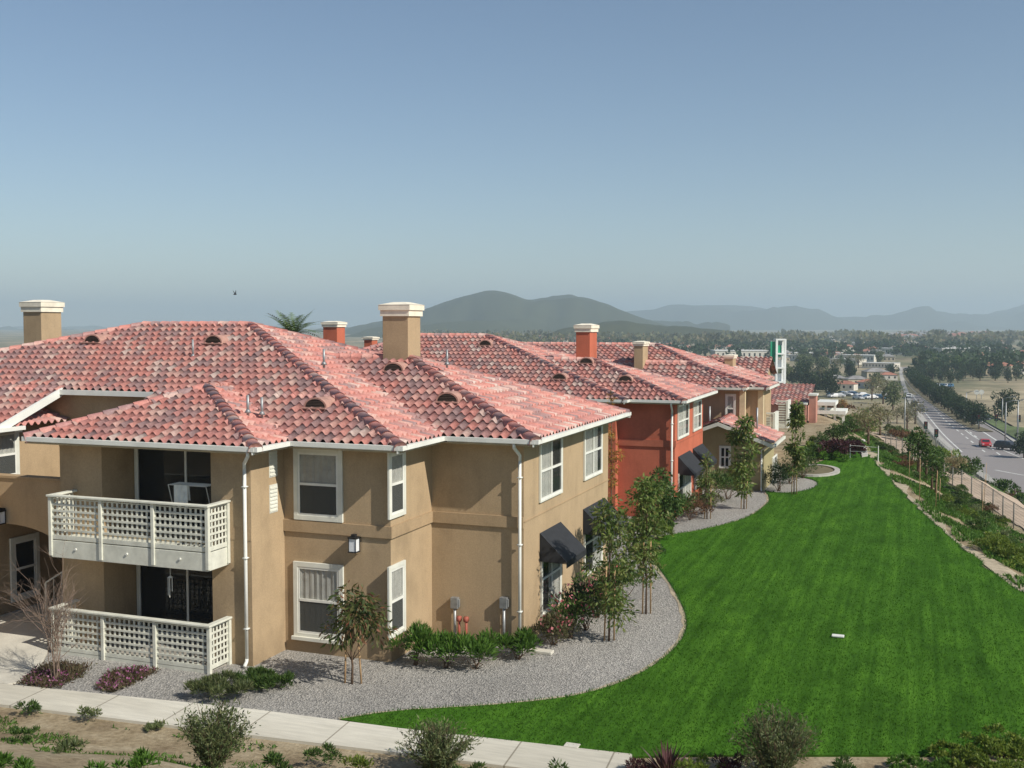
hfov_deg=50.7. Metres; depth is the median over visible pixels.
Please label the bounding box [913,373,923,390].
street tree
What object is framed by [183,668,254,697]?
ground shrub
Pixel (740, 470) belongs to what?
young tree
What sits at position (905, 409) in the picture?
street lamp
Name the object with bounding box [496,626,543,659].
shrub
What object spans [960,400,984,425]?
street tree
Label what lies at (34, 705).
weed clump
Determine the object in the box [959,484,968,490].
bank shrub
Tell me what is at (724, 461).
window
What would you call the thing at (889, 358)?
house
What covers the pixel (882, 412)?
olive tree
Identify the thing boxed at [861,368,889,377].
house
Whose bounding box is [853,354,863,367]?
olive tree
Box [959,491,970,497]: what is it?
bank shrub
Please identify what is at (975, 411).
street tree
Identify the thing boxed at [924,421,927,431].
traffic light
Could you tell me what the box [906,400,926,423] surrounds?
olive tree
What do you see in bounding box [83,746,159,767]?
weed clump
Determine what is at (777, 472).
shrub
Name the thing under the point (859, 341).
tall tree
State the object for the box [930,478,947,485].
bank shrub
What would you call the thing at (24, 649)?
entry path
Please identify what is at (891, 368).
street tree
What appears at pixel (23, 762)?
weed clump
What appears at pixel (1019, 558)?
shrub
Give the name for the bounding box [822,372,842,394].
tall tree
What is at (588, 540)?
window
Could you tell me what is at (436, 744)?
wispy bush
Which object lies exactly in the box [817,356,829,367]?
grey tree
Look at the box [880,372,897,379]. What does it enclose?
house
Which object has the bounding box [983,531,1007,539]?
shrub
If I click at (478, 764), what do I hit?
weed clump
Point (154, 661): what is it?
patio fence
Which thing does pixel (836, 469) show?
kerb ring
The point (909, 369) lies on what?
street tree
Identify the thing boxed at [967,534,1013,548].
shrub
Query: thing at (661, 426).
apartment building
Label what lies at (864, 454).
concrete ramp
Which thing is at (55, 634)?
bare bush
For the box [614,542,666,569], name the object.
shrub
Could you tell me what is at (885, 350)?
warehouse
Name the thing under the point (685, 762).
weed clump
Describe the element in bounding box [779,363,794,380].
grey tree
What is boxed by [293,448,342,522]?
window
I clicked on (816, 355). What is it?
street tree
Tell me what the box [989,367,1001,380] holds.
street tree
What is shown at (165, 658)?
patio floor
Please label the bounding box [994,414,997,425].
traffic light
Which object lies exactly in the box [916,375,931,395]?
street tree
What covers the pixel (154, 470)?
sliding door
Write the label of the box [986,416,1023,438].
verge
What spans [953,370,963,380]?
street tree
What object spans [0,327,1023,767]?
ground
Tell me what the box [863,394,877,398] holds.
parked car
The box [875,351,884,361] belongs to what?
grey tree
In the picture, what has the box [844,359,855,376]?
tall tree
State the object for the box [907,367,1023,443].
pavement
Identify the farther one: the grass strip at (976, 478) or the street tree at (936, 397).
the street tree at (936, 397)
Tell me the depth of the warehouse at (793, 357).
716.73 m
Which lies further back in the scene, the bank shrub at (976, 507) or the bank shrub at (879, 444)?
the bank shrub at (879, 444)
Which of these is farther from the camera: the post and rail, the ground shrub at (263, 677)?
the post and rail
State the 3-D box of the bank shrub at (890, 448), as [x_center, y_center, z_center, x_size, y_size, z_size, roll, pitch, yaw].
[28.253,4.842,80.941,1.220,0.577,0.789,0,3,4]
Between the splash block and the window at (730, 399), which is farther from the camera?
the window at (730, 399)
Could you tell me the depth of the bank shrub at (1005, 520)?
59.66 m
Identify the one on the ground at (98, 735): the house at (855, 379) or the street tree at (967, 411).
the house at (855, 379)
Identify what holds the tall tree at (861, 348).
on the ground at (98, 735)
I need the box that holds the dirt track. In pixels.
[870,432,1023,528]
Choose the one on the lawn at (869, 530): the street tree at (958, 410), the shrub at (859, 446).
the shrub at (859, 446)
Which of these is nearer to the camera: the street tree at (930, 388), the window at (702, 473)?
the window at (702, 473)
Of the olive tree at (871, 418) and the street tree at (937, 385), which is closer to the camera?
the olive tree at (871, 418)
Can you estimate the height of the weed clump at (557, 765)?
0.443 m
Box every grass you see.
[0,715,277,767]
[837,424,1023,588]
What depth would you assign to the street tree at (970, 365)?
483.13 m
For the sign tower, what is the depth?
149.43 m
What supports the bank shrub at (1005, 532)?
on the ground at (98, 735)
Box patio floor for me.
[68,634,226,670]
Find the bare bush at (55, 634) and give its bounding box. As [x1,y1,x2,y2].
[0,530,109,677]
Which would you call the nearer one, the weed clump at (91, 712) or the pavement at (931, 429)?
the weed clump at (91, 712)
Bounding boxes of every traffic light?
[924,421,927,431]
[934,429,938,446]
[977,414,980,428]
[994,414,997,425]
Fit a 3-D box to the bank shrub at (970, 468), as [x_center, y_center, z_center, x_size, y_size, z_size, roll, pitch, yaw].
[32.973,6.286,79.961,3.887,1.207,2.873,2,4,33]
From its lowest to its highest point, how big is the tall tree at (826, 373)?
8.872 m
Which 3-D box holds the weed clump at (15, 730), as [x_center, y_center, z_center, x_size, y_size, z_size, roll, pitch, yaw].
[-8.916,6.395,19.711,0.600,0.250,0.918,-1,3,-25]
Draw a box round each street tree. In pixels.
[811,350,819,363]
[885,363,899,372]
[903,367,918,376]
[910,372,923,382]
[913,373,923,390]
[914,375,929,388]
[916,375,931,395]
[920,380,936,398]
[920,381,928,396]
[924,380,938,396]
[927,365,938,380]
[927,384,936,402]
[929,385,946,406]
[931,384,942,404]
[934,370,945,380]
[935,385,955,408]
[938,387,956,411]
[942,391,961,413]
[945,370,955,383]
[948,394,959,416]
[948,395,969,419]
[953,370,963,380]
[953,399,976,419]
[959,367,968,378]
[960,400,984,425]
[963,362,974,376]
[965,403,992,428]
[969,367,976,376]
[974,365,985,380]
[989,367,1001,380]
[990,388,1019,418]
[1003,370,1013,380]
[1009,366,1023,380]
[1011,431,1023,457]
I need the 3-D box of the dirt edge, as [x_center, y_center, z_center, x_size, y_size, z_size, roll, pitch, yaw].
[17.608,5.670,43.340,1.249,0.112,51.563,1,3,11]
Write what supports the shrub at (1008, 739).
on the lawn at (869, 530)
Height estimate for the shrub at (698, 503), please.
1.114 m
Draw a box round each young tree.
[319,580,398,683]
[578,493,645,640]
[607,391,624,552]
[618,472,673,613]
[634,466,683,529]
[694,451,717,518]
[725,412,762,508]
[781,399,807,493]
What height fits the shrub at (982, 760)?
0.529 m
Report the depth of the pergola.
96.11 m
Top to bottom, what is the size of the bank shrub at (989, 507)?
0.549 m
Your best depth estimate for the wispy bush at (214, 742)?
17.31 m
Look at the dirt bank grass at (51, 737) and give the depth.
19.55 m
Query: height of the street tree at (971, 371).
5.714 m
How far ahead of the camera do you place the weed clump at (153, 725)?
21.31 m
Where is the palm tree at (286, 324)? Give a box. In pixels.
[265,310,322,336]
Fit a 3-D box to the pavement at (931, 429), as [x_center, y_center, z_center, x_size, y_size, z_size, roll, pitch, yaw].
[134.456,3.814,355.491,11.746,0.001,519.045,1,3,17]
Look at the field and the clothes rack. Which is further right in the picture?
the field
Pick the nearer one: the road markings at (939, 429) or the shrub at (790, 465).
the shrub at (790, 465)
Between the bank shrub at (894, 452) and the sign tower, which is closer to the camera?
the bank shrub at (894, 452)
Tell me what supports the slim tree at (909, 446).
on the ground at (98, 735)
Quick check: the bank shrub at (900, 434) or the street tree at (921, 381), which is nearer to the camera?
the bank shrub at (900, 434)
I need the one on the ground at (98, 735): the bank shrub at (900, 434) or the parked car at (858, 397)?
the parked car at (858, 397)
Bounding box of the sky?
[0,0,1023,326]
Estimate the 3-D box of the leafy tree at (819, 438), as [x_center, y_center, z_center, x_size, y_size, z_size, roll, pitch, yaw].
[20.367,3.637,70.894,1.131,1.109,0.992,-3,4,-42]
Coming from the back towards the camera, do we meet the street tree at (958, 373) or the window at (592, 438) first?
the street tree at (958, 373)
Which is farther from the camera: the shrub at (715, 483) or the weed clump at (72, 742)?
the shrub at (715, 483)
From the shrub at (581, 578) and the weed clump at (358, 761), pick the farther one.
the shrub at (581, 578)
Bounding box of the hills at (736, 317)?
[0,304,1023,329]
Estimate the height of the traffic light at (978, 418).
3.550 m
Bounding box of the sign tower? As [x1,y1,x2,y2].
[770,339,786,383]
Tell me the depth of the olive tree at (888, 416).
246.25 m
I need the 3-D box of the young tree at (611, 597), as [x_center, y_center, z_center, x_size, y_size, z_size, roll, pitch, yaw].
[2.563,4.640,27.265,1.689,3.836,1.898,-1,3,-19]
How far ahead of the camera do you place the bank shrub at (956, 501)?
52.37 m
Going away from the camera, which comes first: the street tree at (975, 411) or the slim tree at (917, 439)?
the slim tree at (917, 439)
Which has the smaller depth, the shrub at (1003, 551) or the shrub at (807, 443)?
the shrub at (1003, 551)
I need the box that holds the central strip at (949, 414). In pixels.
[904,377,990,430]
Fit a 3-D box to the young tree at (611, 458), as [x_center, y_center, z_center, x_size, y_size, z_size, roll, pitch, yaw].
[3.508,3.075,37.800,0.972,5.813,0.853,2,4,37]
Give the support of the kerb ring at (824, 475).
on the lawn at (869, 530)
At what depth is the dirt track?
73.97 m
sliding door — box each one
[134,449,210,531]
[136,565,212,639]
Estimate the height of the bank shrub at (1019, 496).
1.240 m
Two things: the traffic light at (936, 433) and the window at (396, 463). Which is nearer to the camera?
the window at (396, 463)
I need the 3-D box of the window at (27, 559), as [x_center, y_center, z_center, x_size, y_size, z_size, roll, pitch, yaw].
[-13.703,5.149,30.405,0.058,1.800,1.050,1,3,20]
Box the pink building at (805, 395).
[771,383,818,422]
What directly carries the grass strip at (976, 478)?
on the ground at (98, 735)
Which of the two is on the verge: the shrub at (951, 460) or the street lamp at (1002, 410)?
the street lamp at (1002, 410)
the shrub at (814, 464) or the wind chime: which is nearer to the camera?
the wind chime
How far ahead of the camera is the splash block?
26.25 m
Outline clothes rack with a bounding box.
[168,482,210,530]
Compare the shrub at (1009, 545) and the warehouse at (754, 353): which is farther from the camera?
the warehouse at (754, 353)
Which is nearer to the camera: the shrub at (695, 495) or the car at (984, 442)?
the shrub at (695, 495)
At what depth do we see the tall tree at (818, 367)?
456.93 m
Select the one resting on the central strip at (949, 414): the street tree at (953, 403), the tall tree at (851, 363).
the street tree at (953, 403)
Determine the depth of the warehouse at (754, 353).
738.84 m
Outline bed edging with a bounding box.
[339,491,768,718]
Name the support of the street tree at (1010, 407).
on the field
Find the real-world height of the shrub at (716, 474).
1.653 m
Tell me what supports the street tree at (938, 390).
on the central strip at (949, 414)
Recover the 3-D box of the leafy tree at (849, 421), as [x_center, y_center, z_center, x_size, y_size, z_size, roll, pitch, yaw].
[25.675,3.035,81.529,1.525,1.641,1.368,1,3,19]
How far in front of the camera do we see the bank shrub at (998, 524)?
58.30 m
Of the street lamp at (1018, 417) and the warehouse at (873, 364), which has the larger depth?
the warehouse at (873, 364)
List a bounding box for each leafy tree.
[814,431,828,442]
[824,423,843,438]
[836,355,844,363]
[837,420,850,437]
[842,414,860,432]
[952,355,968,369]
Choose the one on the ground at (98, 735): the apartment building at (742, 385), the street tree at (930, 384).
the apartment building at (742, 385)
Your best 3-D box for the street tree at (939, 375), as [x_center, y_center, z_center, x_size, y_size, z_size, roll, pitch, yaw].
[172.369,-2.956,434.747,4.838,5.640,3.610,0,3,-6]
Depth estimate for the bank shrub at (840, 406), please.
117.37 m
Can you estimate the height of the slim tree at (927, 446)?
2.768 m
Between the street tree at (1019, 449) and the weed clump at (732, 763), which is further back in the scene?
the street tree at (1019, 449)
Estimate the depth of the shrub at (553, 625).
26.94 m
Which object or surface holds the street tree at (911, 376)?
on the central strip at (949, 414)
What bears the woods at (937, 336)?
on the ground at (98, 735)
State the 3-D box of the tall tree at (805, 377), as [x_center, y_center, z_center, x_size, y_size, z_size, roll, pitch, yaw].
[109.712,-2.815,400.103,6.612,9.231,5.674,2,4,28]
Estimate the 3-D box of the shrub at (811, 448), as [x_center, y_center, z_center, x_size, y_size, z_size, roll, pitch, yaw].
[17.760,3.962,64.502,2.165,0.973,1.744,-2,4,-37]
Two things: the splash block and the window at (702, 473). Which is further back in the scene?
the window at (702, 473)
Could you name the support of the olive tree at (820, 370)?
on the ground at (98, 735)
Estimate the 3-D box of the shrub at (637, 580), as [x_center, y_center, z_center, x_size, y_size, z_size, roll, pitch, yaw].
[3.249,5.661,31.301,1.856,1.335,1.677,1,3,20]
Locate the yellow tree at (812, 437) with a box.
[807,435,815,441]
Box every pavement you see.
[899,367,1016,493]
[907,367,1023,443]
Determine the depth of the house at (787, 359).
685.82 m
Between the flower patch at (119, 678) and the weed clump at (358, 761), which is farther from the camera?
the flower patch at (119, 678)
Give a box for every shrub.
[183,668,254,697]
[230,664,295,690]
[383,621,437,665]
[421,628,475,668]
[444,627,503,668]
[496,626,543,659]
[531,612,582,645]
[547,589,598,637]
[553,579,603,630]
[566,566,635,618]
[592,554,654,597]
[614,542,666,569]
[645,523,674,538]
[656,484,695,520]
[680,495,713,519]
[687,490,726,513]
[699,467,737,497]
[709,471,750,498]
[762,461,798,490]
[773,457,811,483]
[783,452,822,477]
[800,443,825,457]
[804,440,829,447]
[810,449,850,460]
[815,438,858,454]
[821,403,855,410]
[832,437,866,454]
[838,435,864,444]
[874,441,887,446]
[883,424,904,434]
[885,751,950,767]
[886,428,924,439]
[886,445,895,450]
[890,450,898,455]
[892,459,914,467]
[912,473,929,479]
[926,738,987,767]
[927,455,967,472]
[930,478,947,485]
[933,445,960,456]
[938,486,949,492]
[941,485,954,490]
[941,492,954,501]
[944,503,962,510]
[945,462,984,475]
[949,485,961,491]
[949,493,965,499]
[950,499,961,506]
[953,455,984,470]
[954,505,977,515]
[958,722,1023,759]
[958,746,1023,767]
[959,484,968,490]
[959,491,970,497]
[959,499,973,505]
[964,518,991,529]
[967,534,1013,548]
[969,505,981,510]
[971,510,991,519]
[976,501,991,505]
[983,503,1000,510]
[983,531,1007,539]
[984,537,1020,557]
[990,478,1021,493]
[993,518,1009,522]
[993,546,1023,558]
[994,514,1005,518]
[994,521,1005,526]
[996,733,1010,743]
[999,529,1011,535]
[1002,553,1023,568]
[1005,489,1021,495]
[1012,491,1023,501]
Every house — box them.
[778,355,789,361]
[820,352,836,360]
[832,375,844,382]
[837,381,857,390]
[843,376,866,382]
[856,379,878,388]
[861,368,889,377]
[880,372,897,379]
[882,354,894,361]
[987,362,1012,375]
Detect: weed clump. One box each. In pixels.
[0,750,35,767]
[7,725,40,743]
[13,699,42,714]
[52,735,89,753]
[77,705,102,720]
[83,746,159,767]
[142,719,165,731]
[261,749,293,767]
[302,742,344,764]
[342,754,374,767]
[451,761,487,767]
[548,757,568,767]
[623,757,650,767]
[666,752,728,767]
[711,750,750,767]
[830,753,856,767]
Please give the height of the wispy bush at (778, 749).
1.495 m
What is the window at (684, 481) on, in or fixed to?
in the apartment building at (661, 426)
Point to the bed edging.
(681, 611)
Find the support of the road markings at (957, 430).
on the road
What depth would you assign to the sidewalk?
21.23 m
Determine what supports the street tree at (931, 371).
on the ground at (98, 735)
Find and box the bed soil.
[799,466,833,473]
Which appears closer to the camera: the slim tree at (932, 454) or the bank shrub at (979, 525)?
the bank shrub at (979, 525)
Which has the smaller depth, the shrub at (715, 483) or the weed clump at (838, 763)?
the weed clump at (838, 763)
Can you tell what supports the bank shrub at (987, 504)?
on the ground at (98, 735)
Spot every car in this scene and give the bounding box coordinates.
[827,393,837,397]
[841,391,852,395]
[852,395,864,399]
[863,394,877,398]
[979,439,991,446]
[993,440,1015,450]
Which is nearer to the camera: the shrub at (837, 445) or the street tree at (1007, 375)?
the shrub at (837, 445)
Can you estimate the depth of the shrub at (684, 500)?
42.90 m
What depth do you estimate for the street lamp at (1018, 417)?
198.38 m
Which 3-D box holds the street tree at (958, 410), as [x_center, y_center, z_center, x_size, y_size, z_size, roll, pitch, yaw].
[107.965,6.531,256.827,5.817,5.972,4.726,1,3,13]
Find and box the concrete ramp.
[861,439,867,456]
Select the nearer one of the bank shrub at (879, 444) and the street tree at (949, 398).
the bank shrub at (879, 444)
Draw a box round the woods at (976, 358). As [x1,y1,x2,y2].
[910,348,1023,371]
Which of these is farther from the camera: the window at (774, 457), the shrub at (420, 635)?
the window at (774, 457)
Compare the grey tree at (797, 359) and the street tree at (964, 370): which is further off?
the grey tree at (797, 359)
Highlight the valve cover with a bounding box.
[564,742,580,747]
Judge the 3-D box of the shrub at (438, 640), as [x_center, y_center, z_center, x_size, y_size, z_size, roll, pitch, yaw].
[-1.570,6.195,25.262,1.390,0.920,1.406,1,3,20]
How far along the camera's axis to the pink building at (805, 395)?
90.78 m
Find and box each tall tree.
[786,366,795,383]
[791,361,805,383]
[796,356,812,371]
[798,364,817,383]
[808,371,823,391]
[812,359,827,379]
[815,368,832,389]
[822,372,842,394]
[827,362,841,374]
[844,358,856,374]
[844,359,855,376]
[855,337,863,346]
[855,344,863,353]
[867,346,878,354]
[882,340,890,347]
[913,351,933,371]
[987,353,1005,375]
[1004,337,1011,345]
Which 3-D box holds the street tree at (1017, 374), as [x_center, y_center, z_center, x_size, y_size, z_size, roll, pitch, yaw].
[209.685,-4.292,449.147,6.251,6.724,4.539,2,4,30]
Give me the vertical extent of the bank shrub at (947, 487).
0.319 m
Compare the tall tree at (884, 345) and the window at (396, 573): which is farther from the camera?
the tall tree at (884, 345)
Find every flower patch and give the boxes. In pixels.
[13,659,97,688]
[94,664,160,692]
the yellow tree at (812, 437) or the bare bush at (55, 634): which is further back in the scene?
the yellow tree at (812, 437)
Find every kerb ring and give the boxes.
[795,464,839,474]
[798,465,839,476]
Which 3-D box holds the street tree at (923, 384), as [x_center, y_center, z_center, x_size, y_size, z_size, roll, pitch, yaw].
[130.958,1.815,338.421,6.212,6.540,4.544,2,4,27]
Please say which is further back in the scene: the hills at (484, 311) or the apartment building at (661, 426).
the hills at (484, 311)
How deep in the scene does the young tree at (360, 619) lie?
23.77 m
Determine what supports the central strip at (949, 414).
on the ground at (98, 735)
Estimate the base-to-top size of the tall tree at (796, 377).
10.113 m
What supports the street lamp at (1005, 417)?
on the road
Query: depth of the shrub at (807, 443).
66.91 m
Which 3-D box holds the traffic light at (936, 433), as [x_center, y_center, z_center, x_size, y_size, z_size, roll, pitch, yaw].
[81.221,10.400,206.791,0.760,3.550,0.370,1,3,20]
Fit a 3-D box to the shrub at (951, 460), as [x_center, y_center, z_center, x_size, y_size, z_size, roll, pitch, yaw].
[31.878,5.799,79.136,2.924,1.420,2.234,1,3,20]
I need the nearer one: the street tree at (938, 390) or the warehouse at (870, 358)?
the street tree at (938, 390)
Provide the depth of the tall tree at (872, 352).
709.80 m
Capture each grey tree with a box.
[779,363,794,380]
[795,354,807,363]
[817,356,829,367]
[869,372,884,386]
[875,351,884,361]
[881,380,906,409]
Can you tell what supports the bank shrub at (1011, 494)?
on the ground at (98, 735)
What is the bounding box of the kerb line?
[904,379,975,430]
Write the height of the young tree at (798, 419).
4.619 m
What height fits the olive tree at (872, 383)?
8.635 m
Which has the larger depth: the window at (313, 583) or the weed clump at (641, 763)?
the window at (313, 583)
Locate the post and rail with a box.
[850,445,878,461]
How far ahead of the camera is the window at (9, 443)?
29.81 m
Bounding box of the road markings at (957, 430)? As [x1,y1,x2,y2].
[932,406,984,451]
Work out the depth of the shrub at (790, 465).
54.24 m
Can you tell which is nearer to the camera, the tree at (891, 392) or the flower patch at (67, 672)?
the flower patch at (67, 672)
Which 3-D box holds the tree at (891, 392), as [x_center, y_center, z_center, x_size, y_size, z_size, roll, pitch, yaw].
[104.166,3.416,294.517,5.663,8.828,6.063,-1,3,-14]
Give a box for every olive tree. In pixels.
[818,366,828,376]
[832,358,841,365]
[851,404,882,443]
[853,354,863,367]
[863,374,883,399]
[868,400,893,434]
[873,379,891,403]
[882,408,895,423]
[892,406,902,423]
[893,405,918,429]
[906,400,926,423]
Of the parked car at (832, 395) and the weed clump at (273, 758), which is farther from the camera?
the parked car at (832, 395)
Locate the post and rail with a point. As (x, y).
(866, 451)
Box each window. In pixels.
[0,432,19,473]
[9,532,40,602]
[291,561,343,644]
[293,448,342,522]
[387,452,405,519]
[387,560,405,639]
[539,438,562,502]
[540,562,561,616]
[583,425,602,480]
[583,534,602,576]
[677,403,689,439]
[678,474,690,498]
[693,399,701,431]
[694,473,702,489]
[719,446,730,468]
[725,394,735,415]
[772,454,776,479]
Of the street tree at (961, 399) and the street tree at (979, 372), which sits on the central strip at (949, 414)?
the street tree at (961, 399)
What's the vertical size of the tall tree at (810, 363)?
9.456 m
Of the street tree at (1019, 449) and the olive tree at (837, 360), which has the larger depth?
the olive tree at (837, 360)
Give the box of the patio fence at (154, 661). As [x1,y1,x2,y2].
[48,599,231,674]
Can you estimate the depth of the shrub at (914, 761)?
19.25 m
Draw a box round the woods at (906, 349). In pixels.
[600,337,1023,357]
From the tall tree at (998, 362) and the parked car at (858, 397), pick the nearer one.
the parked car at (858, 397)
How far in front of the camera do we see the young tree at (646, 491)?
29.64 m
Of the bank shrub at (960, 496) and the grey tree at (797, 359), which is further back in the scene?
the grey tree at (797, 359)
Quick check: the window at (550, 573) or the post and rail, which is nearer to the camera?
the window at (550, 573)
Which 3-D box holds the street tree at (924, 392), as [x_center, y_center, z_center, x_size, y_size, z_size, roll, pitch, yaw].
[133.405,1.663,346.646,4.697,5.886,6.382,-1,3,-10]
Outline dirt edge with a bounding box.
[868,452,1023,591]
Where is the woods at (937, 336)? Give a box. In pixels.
[378,328,1023,346]
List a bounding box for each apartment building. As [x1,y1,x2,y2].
[0,300,630,667]
[321,321,717,516]
[525,341,790,490]
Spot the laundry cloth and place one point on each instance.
(181, 493)
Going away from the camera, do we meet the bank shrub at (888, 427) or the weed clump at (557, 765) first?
the weed clump at (557, 765)
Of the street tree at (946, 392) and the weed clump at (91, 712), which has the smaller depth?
the weed clump at (91, 712)
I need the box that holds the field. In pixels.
[961,391,1023,426]
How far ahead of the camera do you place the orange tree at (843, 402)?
285.02 m
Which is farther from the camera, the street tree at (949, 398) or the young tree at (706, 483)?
the street tree at (949, 398)
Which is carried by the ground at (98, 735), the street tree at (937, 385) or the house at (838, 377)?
the house at (838, 377)
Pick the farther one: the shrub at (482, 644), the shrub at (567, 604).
the shrub at (567, 604)
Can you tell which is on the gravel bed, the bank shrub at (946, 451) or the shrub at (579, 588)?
the shrub at (579, 588)
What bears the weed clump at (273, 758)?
on the ground at (98, 735)
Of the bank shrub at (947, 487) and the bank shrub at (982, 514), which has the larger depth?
the bank shrub at (947, 487)
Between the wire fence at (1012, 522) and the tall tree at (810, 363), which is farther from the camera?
the tall tree at (810, 363)
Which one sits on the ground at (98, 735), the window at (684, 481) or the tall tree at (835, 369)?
the tall tree at (835, 369)
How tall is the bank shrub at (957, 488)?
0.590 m
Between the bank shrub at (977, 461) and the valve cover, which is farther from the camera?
the bank shrub at (977, 461)
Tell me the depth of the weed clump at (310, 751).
19.21 m
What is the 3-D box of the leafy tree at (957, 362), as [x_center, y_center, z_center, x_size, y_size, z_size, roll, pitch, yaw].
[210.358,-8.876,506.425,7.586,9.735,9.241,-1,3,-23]
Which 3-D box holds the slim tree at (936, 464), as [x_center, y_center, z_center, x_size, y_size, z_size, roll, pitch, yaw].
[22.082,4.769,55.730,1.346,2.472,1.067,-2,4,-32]
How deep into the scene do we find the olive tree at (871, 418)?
72.75 m
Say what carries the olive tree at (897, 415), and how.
on the ground at (98, 735)
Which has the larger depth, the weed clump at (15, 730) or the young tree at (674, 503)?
the young tree at (674, 503)
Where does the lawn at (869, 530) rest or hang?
on the ground at (98, 735)
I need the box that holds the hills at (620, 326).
[530,320,798,343]
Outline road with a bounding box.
[903,367,1023,492]
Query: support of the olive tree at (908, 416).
on the ground at (98, 735)
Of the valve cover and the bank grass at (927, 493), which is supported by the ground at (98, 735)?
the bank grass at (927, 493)
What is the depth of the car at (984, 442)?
206.35 m
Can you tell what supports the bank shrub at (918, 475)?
on the ground at (98, 735)
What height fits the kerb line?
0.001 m
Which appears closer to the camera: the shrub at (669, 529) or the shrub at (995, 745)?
the shrub at (995, 745)
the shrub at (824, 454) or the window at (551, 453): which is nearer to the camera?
the window at (551, 453)
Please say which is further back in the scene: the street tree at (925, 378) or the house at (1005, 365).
the house at (1005, 365)
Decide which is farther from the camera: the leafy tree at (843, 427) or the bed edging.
the leafy tree at (843, 427)
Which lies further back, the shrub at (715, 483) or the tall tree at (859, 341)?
the tall tree at (859, 341)
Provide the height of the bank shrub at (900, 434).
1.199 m
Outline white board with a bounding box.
[832,634,843,637]
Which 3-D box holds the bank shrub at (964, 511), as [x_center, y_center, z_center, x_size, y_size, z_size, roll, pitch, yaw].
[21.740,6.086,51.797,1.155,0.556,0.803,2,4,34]
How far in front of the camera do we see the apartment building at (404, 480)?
27.17 m
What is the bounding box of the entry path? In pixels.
[0,596,62,684]
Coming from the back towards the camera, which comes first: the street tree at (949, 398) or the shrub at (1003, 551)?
the street tree at (949, 398)
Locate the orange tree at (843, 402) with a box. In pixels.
[838,399,847,407]
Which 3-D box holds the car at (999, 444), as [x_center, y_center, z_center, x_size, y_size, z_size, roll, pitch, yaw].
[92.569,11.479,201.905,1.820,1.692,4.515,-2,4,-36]
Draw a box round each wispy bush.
[166,690,260,767]
[388,714,483,767]
[727,698,821,767]
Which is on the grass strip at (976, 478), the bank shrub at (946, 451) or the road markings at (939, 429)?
the bank shrub at (946, 451)
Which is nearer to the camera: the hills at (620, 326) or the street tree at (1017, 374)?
the street tree at (1017, 374)
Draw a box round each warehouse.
[710,350,768,357]
[786,354,811,360]
[830,358,866,364]
[837,354,877,361]
[862,362,899,368]
[877,348,901,354]
[931,347,989,354]
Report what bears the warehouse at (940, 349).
on the ground at (98, 735)
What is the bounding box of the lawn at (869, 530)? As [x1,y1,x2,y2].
[340,446,1023,759]
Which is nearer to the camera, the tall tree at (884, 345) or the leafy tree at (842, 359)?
the leafy tree at (842, 359)
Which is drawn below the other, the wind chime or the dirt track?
the wind chime
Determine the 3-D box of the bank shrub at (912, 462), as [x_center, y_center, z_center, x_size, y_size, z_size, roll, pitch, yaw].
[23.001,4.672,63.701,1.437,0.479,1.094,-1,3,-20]
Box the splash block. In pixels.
[528,648,553,654]
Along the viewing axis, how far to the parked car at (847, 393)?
354.35 m
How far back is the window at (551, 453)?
28.50 m
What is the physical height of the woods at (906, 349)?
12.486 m
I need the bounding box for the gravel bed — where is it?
[15,470,816,719]
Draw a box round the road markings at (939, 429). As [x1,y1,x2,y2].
[912,394,961,451]
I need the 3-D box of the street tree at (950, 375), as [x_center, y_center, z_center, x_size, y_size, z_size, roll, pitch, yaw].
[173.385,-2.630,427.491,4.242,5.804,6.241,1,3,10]
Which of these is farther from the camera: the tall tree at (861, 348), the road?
the tall tree at (861, 348)
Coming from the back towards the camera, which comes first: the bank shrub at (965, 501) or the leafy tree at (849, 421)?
the leafy tree at (849, 421)
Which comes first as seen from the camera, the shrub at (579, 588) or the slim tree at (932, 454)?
the shrub at (579, 588)
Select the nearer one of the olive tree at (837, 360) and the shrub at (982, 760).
the shrub at (982, 760)
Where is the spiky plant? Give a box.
[642,740,698,767]
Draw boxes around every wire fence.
[885,431,1023,530]
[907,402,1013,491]
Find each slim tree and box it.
[901,435,916,458]
[903,426,930,471]
[916,438,934,478]
[922,445,946,489]
[926,453,951,492]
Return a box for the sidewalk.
[0,683,631,767]
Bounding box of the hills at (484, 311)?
[304,290,729,337]
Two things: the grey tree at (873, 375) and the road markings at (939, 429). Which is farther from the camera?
the grey tree at (873, 375)
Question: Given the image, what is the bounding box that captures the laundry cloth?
[174,484,189,506]
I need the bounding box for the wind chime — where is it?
[167,575,172,596]
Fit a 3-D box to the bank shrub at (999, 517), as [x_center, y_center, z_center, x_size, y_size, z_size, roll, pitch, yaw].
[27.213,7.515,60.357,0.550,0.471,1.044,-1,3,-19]
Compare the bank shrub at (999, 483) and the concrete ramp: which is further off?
the bank shrub at (999, 483)
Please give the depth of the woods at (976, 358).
510.10 m
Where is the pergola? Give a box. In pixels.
[817,399,847,422]
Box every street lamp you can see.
[904,395,919,429]
[1001,397,1007,421]
[1004,400,1022,439]
[1016,399,1023,446]
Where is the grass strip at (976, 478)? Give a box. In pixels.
[903,437,1023,503]

